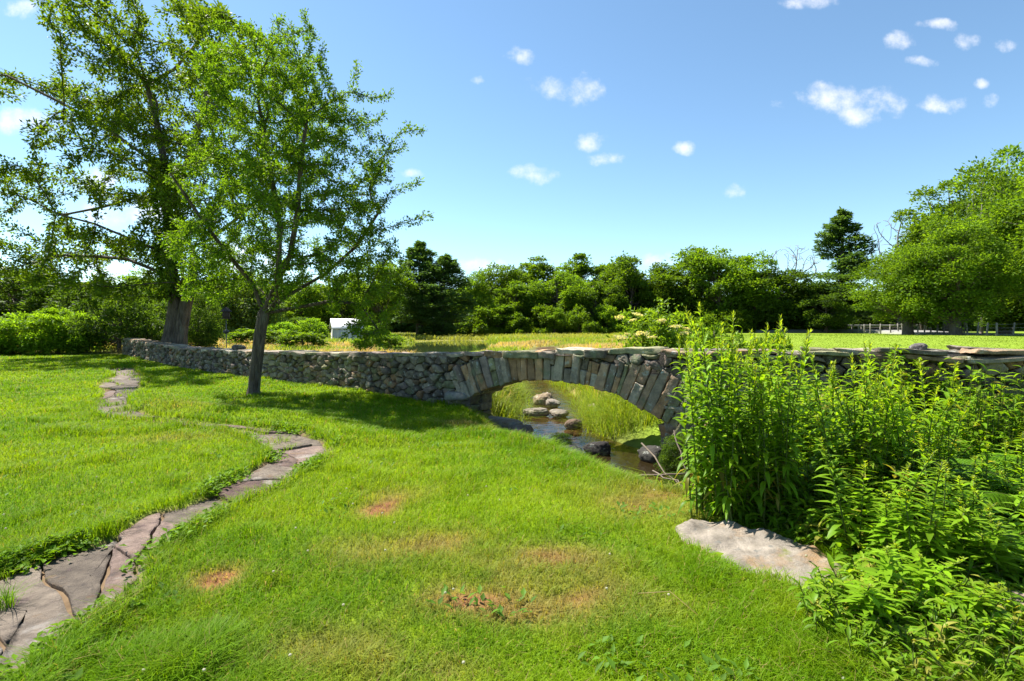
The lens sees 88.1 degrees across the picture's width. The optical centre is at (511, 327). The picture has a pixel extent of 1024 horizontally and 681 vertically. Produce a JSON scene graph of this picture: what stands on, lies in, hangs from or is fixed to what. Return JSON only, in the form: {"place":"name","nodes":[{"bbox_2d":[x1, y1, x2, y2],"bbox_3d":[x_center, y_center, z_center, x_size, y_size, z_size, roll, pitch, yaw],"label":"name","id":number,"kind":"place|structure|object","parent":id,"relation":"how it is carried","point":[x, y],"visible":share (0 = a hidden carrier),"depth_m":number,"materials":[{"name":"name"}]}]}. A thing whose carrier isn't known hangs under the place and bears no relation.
{"place":"outdoors","nodes":[
{"label":"outdoors","id":0,"kind":"place"},
{"bbox_2d":[375,340,495,352],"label":"pond water","id":1,"kind":"structure","parent":0,"point":[446,346],"depth_m":50.08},
{"bbox_2d":[350,336,376,351],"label":"bush","id":2,"kind":"object","parent":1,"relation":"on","point":[369,346],"visible":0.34,"depth_m":32.62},
{"bbox_2d":[0,330,1023,680],"bbox_3d":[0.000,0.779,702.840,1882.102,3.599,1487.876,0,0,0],"label":"ground","id":3,"kind":"structure","parent":0,"point":[632,440],"depth_m":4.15,"materials":[{"name":"plant"}]},
{"bbox_2d":[0,316,28,353],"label":"bush","id":4,"kind":"object","parent":3,"relation":"on","point":[6,337],"visible":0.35,"depth_m":29.85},
{"bbox_2d":[0,311,62,354],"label":"bush","id":5,"kind":"object","parent":3,"relation":"on","point":[7,326],"visible":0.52,"depth_m":29.58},
{"bbox_2d":[0,270,64,325],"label":"broadleaf tree","id":6,"kind":"object","parent":3,"relation":"on","point":[16,292],"visible":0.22,"depth_m":55.93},
{"bbox_2d":[13,303,97,355],"bbox_3d":[-26.529,0.159,31.036,3.640,3.193,4.056,0,0,40],"label":"bush","id":7,"kind":"object","parent":3,"relation":"on","point":[55,316],"visible":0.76,"depth_m":30.05,"materials":[{"name":"plant"}]},
{"bbox_2d":[12,283,115,325],"bbox_3d":[-46.919,-1.586,56.014,9.130,6.284,8.047,0,0,13],"label":"broadleaf tree","id":8,"kind":"object","parent":3,"relation":"on","point":[38,302],"visible":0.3,"depth_m":54.00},
{"bbox_2d":[55,311,116,353],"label":"bush","id":9,"kind":"object","parent":3,"relation":"on","point":[84,341],"visible":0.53,"depth_m":30.74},
{"bbox_2d":[64,280,164,352],"bbox_3d":[-23.339,-0.606,31.623,5.310,4.563,5.347,0,0,-29],"label":"yew bush","id":10,"kind":"object","parent":3,"relation":"on","point":[129,327],"visible":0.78,"depth_m":30.84,"materials":[{"name":"plant"}]},
{"bbox_2d":[109,267,166,323],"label":"broadleaf tree","id":11,"kind":"object","parent":3,"relation":"on","point":[130,276],"visible":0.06,"depth_m":69.53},
{"bbox_2d":[118,298,189,338],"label":"yew bush","id":12,"kind":"object","parent":3,"relation":"on","point":[163,313],"visible":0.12,"depth_m":34.65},
{"bbox_2d":[0,368,325,680],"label":"flagstone path","id":13,"kind":"structure","parent":3,"relation":"on","point":[43,605],"depth_m":3.58,"materials":[{"name":"stone"}]},
{"bbox_2d":[0,0,326,344],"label":"old tree","id":14,"kind":"object","parent":3,"relation":"on","point":[132,117],"visible":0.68,"depth_m":25.67,"materials":[{"name":"green plant"}]},
{"bbox_2d":[188,293,227,347],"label":"yew bush","id":15,"kind":"object","parent":3,"relation":"on","point":[213,332],"visible":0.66,"depth_m":32.58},
{"bbox_2d":[220,307,231,347],"bbox_3d":[-12.157,0.391,22.500,0.450,2.520,0.458,0,0,0],"label":"bird feeder","id":16,"kind":"object","parent":3,"relation":"on","point":[225,311],"visible":0.95,"depth_m":22.41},
{"bbox_2d":[199,269,287,338],"bbox_3d":[-31.074,-1.483,62.053,9.504,10.947,9.708,0,0,-7],"label":"willow tree","id":17,"kind":"object","parent":3,"relation":"on","point":[243,313],"visible":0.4,"depth_m":59.97,"materials":[{"name":"plant"}]},
{"bbox_2d":[221,328,281,344],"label":"bush","id":18,"kind":"object","parent":3,"relation":"on","point":[248,332],"visible":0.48,"depth_m":39.45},
{"bbox_2d":[266,321,298,337],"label":"bush","id":19,"kind":"object","parent":3,"relation":"on","point":[288,325],"visible":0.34,"depth_m":57.68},
{"bbox_2d":[156,7,434,395],"bbox_3d":[-5.104,-2.969,12.918,5.826,9.497,4.761,0,0,-23],"label":"lawn tree","id":20,"kind":"object","parent":3,"relation":"on","point":[273,203],"visible":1,"depth_m":12.18,"materials":[{"name":"green plant"}]},
{"bbox_2d":[280,316,315,329],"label":"bush","id":21,"kind":"object","parent":3,"relation":"on","point":[294,320],"visible":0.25,"depth_m":63.14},
{"bbox_2d":[273,331,331,349],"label":"bush","id":22,"kind":"object","parent":3,"relation":"on","point":[293,337],"visible":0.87,"depth_m":35.51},
{"bbox_2d":[275,278,340,321],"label":"broadleaf tree","id":23,"kind":"object","parent":3,"relation":"on","point":[306,312],"visible":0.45,"depth_m":76.44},
{"bbox_2d":[293,317,331,337],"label":"bush","id":24,"kind":"object","parent":3,"relation":"on","point":[306,323],"visible":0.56,"depth_m":59.21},
{"bbox_2d":[9,332,649,421],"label":"meadow grass","id":25,"kind":"structure","parent":3,"relation":"on","point":[510,340],"depth_m":48.00,"materials":[{"name":"plant"}]},
{"bbox_2d":[308,271,370,332],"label":"broadleaf tree","id":26,"kind":"object","parent":3,"relation":"on","point":[345,312],"visible":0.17,"depth_m":83.00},
{"bbox_2d":[329,318,362,339],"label":"shed","id":27,"kind":"structure","parent":3,"relation":"on","point":[335,326],"depth_m":60.80,"materials":[{"name":"metal"}]},
{"bbox_2d":[340,260,422,325],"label":"broadleaf tree","id":28,"kind":"object","parent":3,"relation":"on","point":[381,303],"visible":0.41,"depth_m":79.15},
{"bbox_2d":[377,333,406,347],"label":"bush","id":29,"kind":"object","parent":3,"relation":"on","point":[394,339],"visible":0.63,"depth_m":47.61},
{"bbox_2d":[391,239,454,334],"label":"pine tree","id":30,"kind":"object","parent":3,"relation":"on","point":[421,256],"visible":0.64,"depth_m":86.12,"materials":[{"name":"green plant"}]},
{"bbox_2d":[2,415,844,678],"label":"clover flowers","id":31,"kind":"object","parent":3,"relation":"on","point":[343,604],"visible":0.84,"depth_m":3.28,"materials":[{"name":"green plant"}]},
{"bbox_2d":[408,253,479,335],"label":"pine tree","id":32,"kind":"object","parent":3,"relation":"on","point":[452,274],"visible":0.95,"depth_m":84.50,"materials":[{"name":"green plant"}]},
{"bbox_2d":[450,315,484,335],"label":"bush","id":33,"kind":"object","parent":3,"relation":"on","point":[466,330],"visible":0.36,"depth_m":92.95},
{"bbox_2d":[450,271,497,316],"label":"broadleaf tree","id":34,"kind":"object","parent":3,"relation":"on","point":[477,288],"visible":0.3,"depth_m":96.86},
{"bbox_2d":[463,305,504,334],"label":"bush","id":35,"kind":"object","parent":3,"relation":"on","point":[481,322],"visible":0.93,"depth_m":91.86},
{"bbox_2d":[473,260,528,322],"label":"broadleaf tree","id":36,"kind":"object","parent":3,"relation":"on","point":[507,276],"visible":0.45,"depth_m":105.32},
{"bbox_2d":[484,302,522,328],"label":"bush","id":37,"kind":"object","parent":3,"relation":"on","point":[498,311],"visible":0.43,"depth_m":95.56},
{"bbox_2d":[488,416,522,429],"bbox_3d":[-0.323,2.045,11.365,1.393,0.256,0.423,0,0,43],"label":"bank rock","id":38,"kind":"object","parent":3,"relation":"on","point":[505,423],"visible":0.45,"depth_m":11.02,"materials":[{"name":"stone"}]},
{"bbox_2d":[0,281,1023,331],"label":"distant wood","id":39,"kind":"object","parent":3,"relation":"on","point":[406,326],"visible":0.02,"depth_m":129.38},
{"bbox_2d":[488,279,540,329],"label":"broadleaf tree","id":40,"kind":"object","parent":3,"relation":"on","point":[525,300],"visible":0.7,"depth_m":97.82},
{"bbox_2d":[500,312,531,334],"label":"bush","id":41,"kind":"object","parent":3,"relation":"on","point":[511,326],"visible":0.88,"depth_m":93.19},
{"bbox_2d":[515,255,559,326],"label":"broadleaf tree","id":42,"kind":"object","parent":3,"relation":"on","point":[536,271],"visible":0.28,"depth_m":107.11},
{"bbox_2d":[523,302,565,334],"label":"bush","id":43,"kind":"object","parent":3,"relation":"on","point":[540,312],"visible":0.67,"depth_m":92.52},
{"bbox_2d":[540,307,571,333],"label":"bush","id":44,"kind":"object","parent":3,"relation":"on","point":[562,323],"visible":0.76,"depth_m":90.96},
{"bbox_2d":[527,267,598,322],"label":"broadleaf tree","id":45,"kind":"object","parent":3,"relation":"on","point":[562,297],"visible":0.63,"depth_m":99.62,"materials":[{"name":"plant"}]},
{"bbox_2d":[121,338,1023,471],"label":"stone wall","id":46,"kind":"structure","parent":3,"relation":"on","point":[647,379],"depth_m":10.07,"materials":[{"name":"stone"}]},
{"bbox_2d":[909,343,927,349],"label":"boulder","id":47,"kind":"object","parent":46,"relation":"on","point":[920,346],"visible":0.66,"depth_m":7.33,"materials":[{"name":"stone"}]},
{"bbox_2d":[554,253,609,310],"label":"broadleaf tree","id":48,"kind":"object","parent":3,"relation":"on","point":[581,269],"visible":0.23,"depth_m":110.72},
{"bbox_2d":[562,304,601,333],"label":"bush","id":49,"kind":"object","parent":3,"relation":"on","point":[576,319],"visible":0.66,"depth_m":92.69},
{"bbox_2d":[581,322,595,334],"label":"bush","id":50,"kind":"object","parent":3,"relation":"on","point":[587,326],"visible":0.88,"depth_m":89.62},
{"bbox_2d":[507,381,675,483],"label":"brook gravel","id":51,"kind":"structure","parent":3,"relation":"on","point":[546,427],"depth_m":11.96,"materials":[{"name":"stone"}]},
{"bbox_2d":[571,278,633,325],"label":"broadleaf tree","id":52,"kind":"object","parent":3,"relation":"on","point":[616,299],"visible":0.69,"depth_m":97.39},
{"bbox_2d":[593,303,626,333],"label":"bush","id":53,"kind":"object","parent":3,"relation":"on","point":[606,315],"visible":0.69,"depth_m":93.31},
{"bbox_2d":[585,256,638,332],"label":"broadleaf tree","id":54,"kind":"object","parent":3,"relation":"on","point":[609,265],"visible":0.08,"depth_m":109.27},
{"bbox_2d":[609,311,641,332],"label":"bush","id":55,"kind":"object","parent":3,"relation":"on","point":[618,327],"visible":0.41,"depth_m":92.25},
{"bbox_2d":[590,250,670,317],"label":"broadleaf tree","id":56,"kind":"object","parent":3,"relation":"on","point":[626,275],"visible":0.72,"depth_m":101.03,"materials":[{"name":"plant"}]},
{"bbox_2d":[491,380,804,521],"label":"bank grass","id":57,"kind":"structure","parent":3,"relation":"on","point":[590,414],"depth_m":12.04,"materials":[{"name":"plant"}]},
{"bbox_2d":[849,441,1023,470],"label":"fern","id":58,"kind":"object","parent":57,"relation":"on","point":[965,460],"visible":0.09,"depth_m":5.07,"materials":[{"name":"green plant"}]},
{"bbox_2d":[633,306,662,329],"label":"bush","id":59,"kind":"object","parent":3,"relation":"on","point":[641,311],"visible":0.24,"depth_m":94.58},
{"bbox_2d":[595,297,707,348],"bbox_3d":[3.191,0.511,12.286,2.635,2.484,1.985,0,0,-33],"label":"elder shrub","id":60,"kind":"object","parent":3,"relation":"on","point":[660,334],"visible":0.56,"depth_m":12.03,"materials":[{"name":"green plant"}]},
{"bbox_2d":[628,260,702,315],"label":"broadleaf tree","id":61,"kind":"object","parent":3,"relation":"on","point":[659,276],"visible":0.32,"depth_m":102.19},
{"bbox_2d":[671,310,699,332],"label":"bush","id":62,"kind":"object","parent":3,"relation":"on","point":[680,319],"visible":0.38,"depth_m":94.82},
{"bbox_2d":[660,245,726,317],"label":"broadleaf tree","id":63,"kind":"object","parent":3,"relation":"on","point":[679,266],"visible":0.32,"depth_m":102.02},
{"bbox_2d":[676,245,756,321],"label":"broadleaf tree","id":64,"kind":"object","parent":3,"relation":"on","point":[716,263],"visible":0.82,"depth_m":97.31,"materials":[{"name":"plant"}]},
{"bbox_2d":[697,308,735,332],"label":"bush","id":65,"kind":"object","parent":3,"relation":"on","point":[708,322],"visible":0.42,"depth_m":94.66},
{"bbox_2d":[685,324,749,350],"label":"shrub","id":66,"kind":"object","parent":3,"relation":"on","point":[712,334],"visible":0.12,"depth_m":10.37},
{"bbox_2d":[713,307,756,332],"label":"bush","id":67,"kind":"object","parent":3,"relation":"on","point":[744,322],"visible":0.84,"depth_m":91.50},
{"bbox_2d":[671,301,813,528],"bbox_3d":[1.902,0.717,4.562,1.152,1.846,1.176,0,0,10],"label":"goldenrod clump","id":68,"kind":"object","parent":3,"relation":"on","point":[726,459],"visible":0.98,"depth_m":4.32,"materials":[{"name":"green plant"}]},
{"bbox_2d":[717,249,798,327],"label":"broadleaf tree","id":69,"kind":"object","parent":3,"relation":"on","point":[744,268],"visible":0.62,"depth_m":93.56,"materials":[{"name":"plant"}]},
{"bbox_2d":[674,519,843,590],"bbox_3d":[1.725,1.716,3.787,0.846,0.398,1.419,0,0,-25],"label":"rock ledge","id":70,"kind":"object","parent":3,"relation":"on","point":[762,547],"visible":0.35,"depth_m":3.75,"materials":[{"name":"stone"}]},
{"bbox_2d":[752,320,775,329],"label":"bush","id":71,"kind":"object","parent":3,"relation":"on","point":[758,325],"visible":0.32,"depth_m":94.98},
{"bbox_2d":[752,330,792,350],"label":"shrub","id":72,"kind":"object","parent":3,"relation":"on","point":[761,340],"visible":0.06,"depth_m":8.84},
{"bbox_2d":[737,268,821,328],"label":"broadleaf tree","id":73,"kind":"object","parent":3,"relation":"on","point":[790,314],"visible":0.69,"depth_m":91.38,"materials":[{"name":"plant"}]},
{"bbox_2d":[724,364,841,480],"bbox_3d":[2.627,1.279,5.194,1.130,1.869,1.110,0,0,40],"label":"goldenrod clump","id":74,"kind":"object","parent":3,"relation":"on","point":[771,389],"visible":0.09,"depth_m":4.97,"materials":[{"name":"green plant"}]},
{"bbox_2d":[770,245,820,280],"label":"dead tree","id":75,"kind":"object","parent":3,"relation":"on","point":[795,257],"visible":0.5,"depth_m":103.08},
{"bbox_2d":[783,307,824,329],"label":"bush","id":76,"kind":"object","parent":3,"relation":"on","point":[807,327],"visible":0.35,"depth_m":92.72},
{"bbox_2d":[785,281,852,311],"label":"broadleaf tree","id":77,"kind":"object","parent":3,"relation":"on","point":[819,287],"visible":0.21,"depth_m":93.04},
{"bbox_2d":[629,334,1023,436],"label":"field grass","id":78,"kind":"structure","parent":3,"relation":"on","point":[926,336],"depth_m":45.92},
{"bbox_2d":[799,292,854,332],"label":"broadleaf tree","id":79,"kind":"object","parent":3,"relation":"on","point":[826,321],"visible":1,"depth_m":86.51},
{"bbox_2d":[801,206,885,328],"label":"pine tree","id":80,"kind":"object","parent":3,"relation":"on","point":[832,237],"visible":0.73,"depth_m":90.47,"materials":[{"name":"green plant"}]},
{"bbox_2d":[705,344,1023,680],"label":"undergrowth","id":81,"kind":"object","parent":3,"relation":"on","point":[985,419],"visible":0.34,"depth_m":3.70,"materials":[{"name":"green plant"}]},
{"bbox_2d":[791,341,973,522],"bbox_3d":[2.940,0.980,4.320,1.332,1.763,0.973,0,0,0],"label":"goldenrod clump","id":82,"kind":"object","parent":3,"relation":"on","point":[873,419],"visible":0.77,"depth_m":4.20,"materials":[{"name":"green plant"}]},
{"bbox_2d":[848,306,916,329],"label":"broadleaf tree","id":83,"kind":"object","parent":3,"relation":"on","point":[866,320],"visible":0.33,"depth_m":106.34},
{"bbox_2d":[869,214,914,329],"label":"dead tree","id":84,"kind":"object","parent":3,"relation":"on","point":[897,237],"visible":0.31,"depth_m":89.85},
{"bbox_2d":[849,325,938,330],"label":"guard rail","id":85,"kind":"object","parent":3,"relation":"on","point":[861,326],"visible":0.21,"depth_m":98.07,"materials":[{"name":"metal"}]},
{"bbox_2d":[838,243,967,334],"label":"maple tree","id":86,"kind":"object","parent":3,"relation":"on","point":[907,320],"visible":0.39,"depth_m":67.70,"materials":[{"name":"plant"}]},
{"bbox_2d":[813,433,1007,581],"bbox_3d":[2.491,1.162,3.363,0.887,0.937,1.027,0,0,-42],"label":"goldenrod clump","id":87,"kind":"object","parent":3,"relation":"on","point":[882,513],"visible":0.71,"depth_m":3.33,"materials":[{"name":"green plant"}]},
{"bbox_2d":[833,539,1013,648],"bbox_3d":[2.081,1.394,2.743,0.903,0.481,0.774,0,0,0],"label":"goldenrod clump","id":88,"kind":"object","parent":3,"relation":"on","point":[871,598],"visible":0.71,"depth_m":2.69,"materials":[{"name":"green plant"}]},
{"bbox_2d":[852,322,1014,335],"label":"wire fence","id":89,"kind":"object","parent":3,"relation":"on","point":[944,328],"visible":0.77,"depth_m":65.92,"materials":[{"name":"wood"}]},
{"bbox_2d":[885,179,984,331],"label":"maple tree","id":90,"kind":"object","parent":3,"relation":"on","point":[912,236],"visible":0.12,"depth_m":83.71,"materials":[{"name":"plant"}]},
{"bbox_2d":[921,314,979,329],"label":"broadleaf tree","id":91,"kind":"object","parent":3,"relation":"on","point":[970,323],"visible":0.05,"depth_m":89.68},
{"bbox_2d":[879,476,1023,589],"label":"goldenrod clump","id":92,"kind":"object","parent":3,"relation":"on","point":[992,535],"visible":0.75,"depth_m":3.08,"materials":[{"name":"green plant"}]},
{"bbox_2d":[883,216,1023,334],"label":"maple tree","id":93,"kind":"object","parent":3,"relation":"on","point":[924,265],"visible":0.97,"depth_m":59.86,"materials":[{"name":"plant"}]},
{"bbox_2d":[919,142,1023,333],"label":"maple tree","id":94,"kind":"object","parent":3,"relation":"on","point":[1015,152],"visible":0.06,"depth_m":77.97,"materials":[{"name":"plant"}]},
{"bbox_2d":[924,431,1023,521],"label":"goldenrod clump","id":95,"kind":"object","parent":3,"relation":"on","point":[1004,473],"visible":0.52,"depth_m":3.83,"materials":[{"name":"green plant"}]},
{"bbox_2d":[929,464,1023,579],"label":"fern","id":96,"kind":"object","parent":3,"relation":"on","point":[991,494],"visible":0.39,"depth_m":3.77,"materials":[{"name":"green plant"}]},
{"bbox_2d":[949,160,1023,313],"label":"maple tree","id":97,"kind":"object","parent":3,"relation":"on","point":[992,179],"visible":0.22,"depth_m":67.48,"materials":[{"name":"plant"}]},
{"bbox_2d":[961,296,1023,333],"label":"broadleaf tree","id":98,"kind":"object","parent":3,"relation":"on","point":[1004,322],"visible":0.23,"depth_m":70.62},
{"bbox_2d":[963,159,1023,313],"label":"maple tree","id":99,"kind":"object","parent":3,"relation":"on","point":[1013,209],"visible":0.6,"depth_m":62.26,"materials":[{"name":"plant"}]},
{"bbox_2d":[985,590,1023,609],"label":"boulder","id":100,"kind":"object","parent":3,"relation":"on","point":[1018,599],"visible":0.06,"depth_m":2.77,"materials":[{"name":"stone"}]},
{"bbox_2d":[1002,296,1023,326],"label":"broadleaf tree","id":101,"kind":"object","parent":3,"relation":"on","point":[1022,319],"visible":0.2,"depth_m":69.83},
{"bbox_2d":[0,0,1023,293],"label":"sky","id":102,"kind":"structure","parent":0,"point":[649,130],"materials":[{"name":"blue"}]},
{"bbox_2d":[662,471,693,488],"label":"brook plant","id":103,"kind":"object","parent":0,"point":[679,477],"visible":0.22,"depth_m":6.93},
{"bbox_2d":[735,329,1023,334],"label":"road","id":104,"kind":"structure","parent":0,"point":[920,332],"depth_m":87.83,"materials":[{"name":"asphalt"}]},
{"label":"stream water","id":105,"kind":"structure","parent":0,"visible":0},
{"bbox_2d":[509,424,533,436],"bbox_3d":[0.169,2.086,10.518,0.511,0.288,0.412,0,0,30],"label":"boulder","id":106,"kind":"object","parent":105,"relation":"in","point":[526,428],"visible":0.45,"depth_m":10.44,"materials":[{"name":"stone"}]},
{"bbox_2d":[523,407,548,417],"bbox_3d":[0.574,2.068,12.817,0.682,0.243,0.442,0,0,26],"label":"boulder","id":107,"kind":"object","parent":105,"relation":"on","point":[542,412],"visible":0.95,"depth_m":12.68,"materials":[{"name":"stone"}]},
{"bbox_2d":[533,392,552,407],"bbox_3d":[0.869,2.062,14.921,0.559,0.460,0.601,0,0,-17],"label":"boulder","id":108,"kind":"object","parent":105,"relation":"in","point":[543,397],"visible":0.75,"depth_m":14.73,"materials":[{"name":"stone"}]},
{"bbox_2d":[546,399,560,409],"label":"boulder","id":109,"kind":"object","parent":105,"relation":"in","point":[553,403],"visible":0.96,"depth_m":14.13,"materials":[{"name":"stone"}]},
{"bbox_2d":[549,409,568,417],"bbox_3d":[1.115,2.079,12.712,0.401,0.196,0.560,0,0,-43],"label":"boulder","id":110,"kind":"object","parent":105,"relation":"on","point":[557,413],"visible":0.9,"depth_m":12.56,"materials":[{"name":"stone"}]},
{"bbox_2d":[546,431,574,445],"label":"brook plant","id":111,"kind":"object","parent":105,"relation":"on","point":[563,440],"visible":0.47,"depth_m":9.32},
{"bbox_2d":[564,419,581,429],"bbox_3d":[1.306,2.058,11.253,0.336,0.232,0.409,0,0,38],"label":"boulder","id":112,"kind":"object","parent":105,"relation":"on","point":[571,422],"visible":0.95,"depth_m":11.14,"materials":[{"name":"stone"}]},
{"bbox_2d":[583,441,610,456],"bbox_3d":[1.466,2.053,9.043,0.494,0.258,0.368,0,0,43],"label":"boulder","id":113,"kind":"object","parent":105,"relation":"on","point":[600,448],"visible":0.98,"depth_m":8.89,"materials":[{"name":"stone"}]},
{"bbox_2d":[638,445,661,464],"bbox_3d":[2.231,2.068,8.546,0.442,0.300,0.358,0,0,39],"label":"boulder","id":114,"kind":"object","parent":105,"relation":"in","point":[645,455],"visible":0.81,"depth_m":8.44,"materials":[{"name":"stone"}]},
{"bbox_2d":[653,433,698,472],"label":"brook plant","id":115,"kind":"object","parent":105,"relation":"on","point":[668,461],"visible":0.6,"depth_m":7.83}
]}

